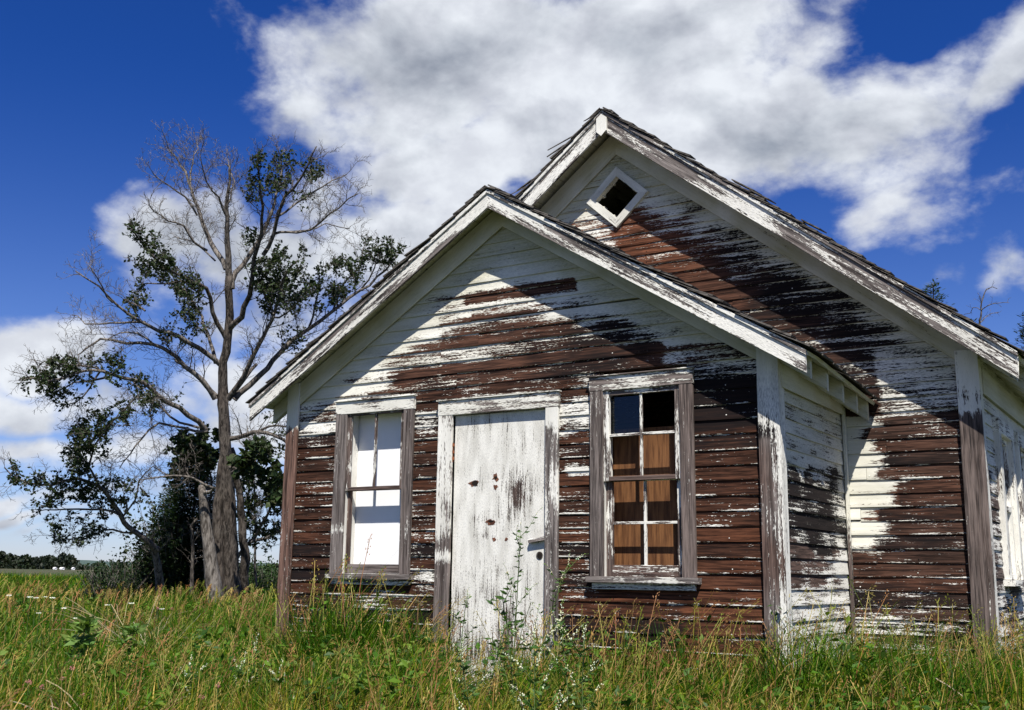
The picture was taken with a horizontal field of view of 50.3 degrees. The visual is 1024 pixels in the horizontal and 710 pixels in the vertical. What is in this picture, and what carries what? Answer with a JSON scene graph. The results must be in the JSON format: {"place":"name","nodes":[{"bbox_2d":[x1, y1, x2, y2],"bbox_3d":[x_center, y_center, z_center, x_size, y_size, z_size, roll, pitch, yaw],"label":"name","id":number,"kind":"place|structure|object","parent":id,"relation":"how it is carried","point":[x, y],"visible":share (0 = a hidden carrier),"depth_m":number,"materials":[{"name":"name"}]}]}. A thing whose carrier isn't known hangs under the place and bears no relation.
{"place":"outdoors","nodes":[
{"label":"outdoors","id":0,"kind":"place"},
{"bbox_2d":[0,568,252,625],"bbox_3d":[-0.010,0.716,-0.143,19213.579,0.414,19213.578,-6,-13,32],"label":"ground","id":1,"kind":"structure","parent":0,"point":[44,571],"depth_m":160.16,"materials":[{"name":"green plant"}]},
{"bbox_2d":[25,596,32,645],"bbox_3d":[-3.706,2.185,8.303,0.039,0.686,0.047,-3,-12,17],"label":"yarrow","id":2,"kind":"object","parent":1,"relation":"on","point":[28,615],"visible":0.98,"depth_m":8.34,"materials":[{"name":"green plant"}]},
{"bbox_2d":[39,596,46,654],"bbox_3d":[-3.660,2.220,8.462,0.044,0.683,0.042,6,-13,-25],"label":"yarrow","id":3,"kind":"object","parent":1,"relation":"on","point":[42,619],"visible":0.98,"depth_m":8.50,"materials":[{"name":"green plant"}]},
{"bbox_2d":[69,666,73,700],"bbox_3d":[-2.261,1.787,5.565,0.030,0.399,0.030,7,-13,-29],"label":"red clover","id":4,"kind":"object","parent":1,"relation":"on","point":[71,678],"visible":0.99,"depth_m":5.59,"materials":[{"name":"green plant"}]},
{"bbox_2d":[60,614,102,680],"bbox_3d":[-2.861,2.031,7.307,0.364,0.581,0.274,-6,-13,32],"label":"leafy herb","id":5,"kind":"object","parent":1,"relation":"on","point":[84,625],"visible":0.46,"depth_m":7.36,"materials":[{"name":"green plant"}]},
{"bbox_2d":[73,562,130,602],"bbox_3d":[-8.632,4.900,22.922,1.276,1.085,1.165,-6,-13,32],"label":"shrub","id":6,"kind":"object","parent":1,"relation":"on","point":[102,583],"visible":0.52,"depth_m":22.88,"materials":[{"name":"green plant"}]},
{"bbox_2d":[80,553,133,586],"bbox_3d":[-12.562,6.905,34.026,1.649,1.422,1.914,6,-13,-26],"label":"shrub","id":7,"kind":"object","parent":1,"relation":"on","point":[99,570],"visible":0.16,"depth_m":33.70,"materials":[{"name":"green plant"}]},
{"bbox_2d":[0,397,222,602],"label":"dead poplar","id":8,"kind":"object","parent":1,"relation":"on","point":[212,576],"visible":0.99,"depth_m":21.15,"materials":[{"name":"green plant"}]},
{"bbox_2d":[4,671,219,709],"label":"dry stalk clump","id":9,"kind":"object","parent":1,"relation":"on","point":[52,706],"visible":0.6,"depth_m":5.24,"materials":[{"name":"beige plant"}]},
{"bbox_2d":[34,579,209,645],"bbox_3d":[-3.759,2.669,10.965,1.699,0.843,1.616,-6,-13,32],"label":"dry stalk clump","id":10,"kind":"object","parent":1,"relation":"on","point":[90,614],"visible":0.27,"depth_m":10.83,"materials":[{"name":"beige plant"}]},
{"bbox_2d":[94,551,162,597],"bbox_3d":[-8.424,5.048,24.028,1.432,1.438,1.363,6,-13,-25],"label":"shrub","id":11,"kind":"object","parent":1,"relation":"on","point":[133,578],"visible":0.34,"depth_m":23.92,"materials":[{"name":"green plant"}]},
{"bbox_2d":[114,623,149,661],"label":"leafy herb","id":12,"kind":"object","parent":1,"relation":"on","point":[128,629],"visible":0.37,"depth_m":7.66,"materials":[{"name":"green plant"}]},
{"bbox_2d":[115,564,149,592],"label":"shrub","id":13,"kind":"object","parent":1,"relation":"on","point":[135,578],"visible":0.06,"depth_m":24.76,"materials":[{"name":"green plant"}]},
{"bbox_2d":[0,589,275,661],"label":"meadow weeds","id":14,"kind":"object","parent":1,"relation":"on","point":[203,632],"visible":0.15,"depth_m":14.15,"materials":[{"name":"green plant"}]},
{"bbox_2d":[0,575,277,661],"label":"grass seed heads","id":15,"kind":"object","parent":1,"relation":"on","point":[101,594],"depth_m":16.61,"materials":[{"name":"green plant"}]},
{"bbox_2d":[0,550,278,571],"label":"distant wood","id":16,"kind":"object","parent":1,"relation":"on","point":[22,561],"visible":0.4,"depth_m":344.88,"materials":[{"name":"green plant"}]},
{"bbox_2d":[119,516,165,589],"bbox_3d":[-8.010,4.919,25.530,2.255,2.268,2.329,-6,-13,32],"label":"shrub","id":17,"kind":"object","parent":1,"relation":"on","point":[124,559],"visible":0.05,"depth_m":25.19,"materials":[{"name":"green plant"}]},
{"bbox_2d":[64,616,229,653],"bbox_3d":[-3.049,2.516,9.475,1.340,0.537,1.516,-6,-13,32],"label":"dry stalk clump","id":18,"kind":"object","parent":1,"relation":"on","point":[152,635],"visible":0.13,"depth_m":9.39,"materials":[{"name":"beige plant"}]},
{"bbox_2d":[128,480,195,581],"bbox_3d":[-8.100,4.379,25.864,2.139,3.112,2.237,-6,-13,32],"label":"spruce tree","id":19,"kind":"object","parent":1,"relation":"on","point":[167,504],"visible":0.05,"depth_m":25.97,"materials":[{"name":"green plant"}]},
{"bbox_2d":[112,489,237,596],"bbox_3d":[-7.444,4.368,24.853,3.087,3.218,2.974,-6,-13,32],"label":"shrub","id":20,"kind":"object","parent":1,"relation":"on","point":[154,515],"visible":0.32,"depth_m":24.24,"materials":[{"name":"green plant"}]},
{"bbox_2d":[156,421,218,593],"bbox_3d":[-6.733,3.223,23.233,1.804,3.646,2.645,3,-12,-10],"label":"young poplar","id":21,"kind":"object","parent":1,"relation":"on","point":[182,439],"visible":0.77,"depth_m":23.12,"materials":[{"name":"green plant"}]},
{"bbox_2d":[128,463,252,595],"bbox_3d":[-7.241,3.844,24.911,2.888,3.987,2.757,5,-12,-21],"label":"spruce tree","id":22,"kind":"object","parent":1,"relation":"on","point":[178,499],"visible":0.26,"depth_m":24.39,"materials":[{"name":"green plant"}]},
{"bbox_2d":[180,652,211,700],"bbox_3d":[-1.748,1.835,5.899,0.182,0.450,0.171,-3,-12,20],"label":"sweet clover","id":23,"kind":"object","parent":1,"relation":"on","point":[195,676],"visible":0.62,"depth_m":5.94,"materials":[{"name":"green plant"}]},
{"bbox_2d":[6,118,410,599],"bbox_3d":[-6.202,-0.435,21.454,7.645,10.390,5.150,0,-11,6],"label":"poplar tree","id":24,"kind":"object","parent":1,"relation":"on","point":[224,530],"visible":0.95,"depth_m":21.61,"materials":[{"name":"grey plant"}]},
{"bbox_2d":[232,648,257,694],"bbox_3d":[-1.552,1.911,6.276,0.156,0.450,0.258,7,-13,-27],"label":"sweet clover","id":25,"kind":"object","parent":1,"relation":"on","point":[237,670],"visible":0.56,"depth_m":6.30,"materials":[{"name":"green plant"}]},
{"bbox_2d":[237,629,269,689],"bbox_3d":[-1.621,2.000,6.927,0.230,0.518,0.164,2,-11,-7],"label":"sweet clover","id":26,"kind":"object","parent":1,"relation":"on","point":[255,653],"visible":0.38,"depth_m":6.94,"materials":[{"name":"green plant"}]},
{"bbox_2d":[226,411,283,585],"bbox_3d":[-5.027,2.938,22.587,2.049,3.970,4.982,4,-12,-17],"label":"birch tree","id":27,"kind":"object","parent":1,"relation":"on","point":[246,466],"visible":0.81,"depth_m":21.46,"materials":[{"name":"green plant"}]},
{"bbox_2d":[248,563,277,596],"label":"shrub","id":28,"kind":"object","parent":1,"relation":"on","point":[259,582],"visible":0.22,"depth_m":26.06,"materials":[{"name":"green plant"}]},
{"bbox_2d":[249,552,277,582],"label":"shrub","id":29,"kind":"object","parent":1,"relation":"on","point":[269,565],"visible":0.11,"depth_m":35.79,"materials":[{"name":"green plant"}]},
{"bbox_2d":[251,564,278,586],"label":"shrub","id":30,"kind":"object","parent":1,"relation":"on","point":[272,578],"visible":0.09,"depth_m":26.69,"materials":[{"name":"green plant"}]},
{"bbox_2d":[264,654,294,703],"bbox_3d":[-1.157,1.758,5.531,0.150,0.474,0.258,7,-13,-29],"label":"sweet clover","id":31,"kind":"object","parent":1,"relation":"on","point":[274,679],"visible":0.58,"depth_m":5.55,"materials":[{"name":"green plant"}]},
{"bbox_2d":[450,587,481,682],"bbox_3d":[-0.295,1.825,6.663,0.211,0.808,0.219,-6,-13,32],"label":"sweet clover","id":32,"kind":"object","parent":1,"relation":"on","point":[464,620],"visible":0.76,"depth_m":6.71,"materials":[{"name":"green plant"}]},
{"bbox_2d":[448,638,493,709],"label":"sweet clover","id":33,"kind":"object","parent":1,"relation":"on","point":[465,667],"visible":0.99,"depth_m":4.54,"materials":[{"name":"green plant"}]},
{"bbox_2d":[482,619,513,708],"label":"sweet clover","id":34,"kind":"object","parent":1,"relation":"on","point":[509,624],"visible":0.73,"depth_m":5.96,"materials":[{"name":"green plant"}]},
{"bbox_2d":[486,579,531,708],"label":"sweet clover","id":35,"kind":"object","parent":1,"relation":"on","point":[502,613],"visible":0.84,"depth_m":5.32,"materials":[{"name":"green plant"}]},
{"bbox_2d":[0,581,1023,709],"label":"meadow weeds","id":36,"kind":"object","parent":1,"relation":"on","point":[159,702],"visible":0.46,"depth_m":5.97,"materials":[{"name":"green plant"}]},
{"bbox_2d":[504,508,542,666],"bbox_3d":[0.063,1.627,6.947,0.254,1.306,0.390,3,-12,-13],"label":"sweet clover","id":37,"kind":"object","parent":1,"relation":"on","point":[520,571],"visible":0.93,"depth_m":6.94,"materials":[{"name":"green plant"}]},
{"bbox_2d":[492,604,576,709],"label":"sweet clover","id":38,"kind":"object","parent":1,"relation":"on","point":[533,681],"visible":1,"depth_m":4.73,"materials":[{"name":"green plant"}]},
{"bbox_2d":[228,534,875,708],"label":"grass seed heads","id":39,"kind":"object","parent":1,"relation":"on","point":[545,623],"depth_m":6.88,"materials":[{"name":"green plant"}]},
{"bbox_2d":[524,553,584,668],"bbox_3d":[0.282,1.796,7.101,0.430,1.045,0.346,0,-11,5],"label":"sweet clover","id":40,"kind":"object","parent":1,"relation":"on","point":[554,590],"visible":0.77,"depth_m":7.13,"materials":[{"name":"green plant"}]},
{"bbox_2d":[538,598,610,709],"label":"sweet clover","id":41,"kind":"object","parent":1,"relation":"on","point":[564,642],"visible":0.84,"depth_m":5.11,"materials":[{"name":"green plant"}]},
{"bbox_2d":[554,617,606,709],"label":"sweet clover","id":42,"kind":"object","parent":1,"relation":"on","point":[582,698],"visible":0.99,"depth_m":4.95,"materials":[{"name":"green plant"}]},
{"bbox_2d":[245,107,1023,691],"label":"abandoned house","id":43,"kind":"structure","parent":1,"relation":"on","point":[629,361],"depth_m":7.82,"materials":[{"name":"paint"}]},
{"bbox_2d":[325,394,416,585],"bbox_3d":[-1.053,1.058,8.514,0.824,1.440,0.190,-6,-13,32],"label":"window","id":44,"kind":"structure","parent":43,"relation":"in","point":[374,454],"depth_m":8.57,"materials":[{"name":"paint"}]},
{"bbox_2d":[432,390,561,687],"bbox_3d":[-0.098,1.384,7.806,1.070,2.197,0.143,-6,-13,32],"label":"door","id":45,"kind":"structure","parent":43,"relation":"in","point":[506,467],"depth_m":7.83,"materials":[{"name":"paint"}]},
{"bbox_2d":[585,366,701,590],"bbox_3d":[0.895,0.835,7.307,0.807,1.444,0.201,-6,-13,32],"label":"window","id":46,"kind":"structure","parent":43,"relation":"in","point":[643,531],"depth_m":7.33,"materials":[{"name":"paint"}]},
{"bbox_2d":[991,417,1023,585],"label":"window","id":47,"kind":"structure","parent":43,"relation":"in","point":[1013,569],"depth_m":8.23,"materials":[{"name":"paint"}]},
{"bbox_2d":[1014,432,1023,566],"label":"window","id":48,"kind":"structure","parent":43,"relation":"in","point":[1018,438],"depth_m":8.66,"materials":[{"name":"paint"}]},
{"bbox_2d":[806,576,1023,678],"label":"grass seed heads","id":49,"kind":"object","parent":1,"relation":"on","point":[938,617],"depth_m":6.75,"materials":[{"name":"green plant"}]},
{"bbox_2d":[923,278,954,310],"bbox_3d":[12.143,2.307,31.088,4.496,9.250,4.632,-6,-13,32],"label":"pine tree","id":50,"kind":"object","parent":1,"relation":"on","point":[932,291],"visible":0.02,"depth_m":31.87,"materials":[{"name":"green plant"}]},
{"bbox_2d":[1010,312,1023,348],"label":"pine tree","id":51,"kind":"object","parent":1,"relation":"on","point":[1022,335],"visible":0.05,"depth_m":29.91,"materials":[{"name":"green plant"}]},
{"bbox_2d":[0,574,276,636],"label":"grass","id":52,"kind":"structure","parent":0,"point":[87,607],"depth_m":18.14,"materials":[{"name":"green plant"}]},
{"bbox_2d":[0,570,277,593],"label":"grass","id":53,"kind":"structure","parent":0,"point":[68,578],"depth_m":34.05,"materials":[{"name":"green plant"}]},
{"bbox_2d":[959,281,1008,324],"bbox_3d":[12.136,1.863,27.820,1.098,7.448,1.978,-1,-11,9],"label":"dead tree","id":54,"kind":"object","parent":53,"relation":"on","point":[980,318],"visible":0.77,"depth_m":27.96,"materials":[{"name":"brown plant"}]},
{"bbox_2d":[78,560,272,568],"bbox_3d":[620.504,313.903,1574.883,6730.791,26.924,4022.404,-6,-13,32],"label":"hills","id":55,"kind":"structure","parent":0,"point":[82,562],"depth_m":2715.01,"materials":[{"name":"green plant"}]},
{"bbox_2d":[0,557,1023,709],"bbox_3d":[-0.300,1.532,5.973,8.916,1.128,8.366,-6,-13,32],"label":"grass","id":56,"kind":"structure","parent":0,"point":[1015,689],"depth_m":5.97,"materials":[{"name":"green plant"}]},
{"bbox_2d":[0,0,1023,563],"label":"sky","id":57,"kind":"structure","parent":0,"point":[894,129],"materials":[{"name":"blue"}]}
]}

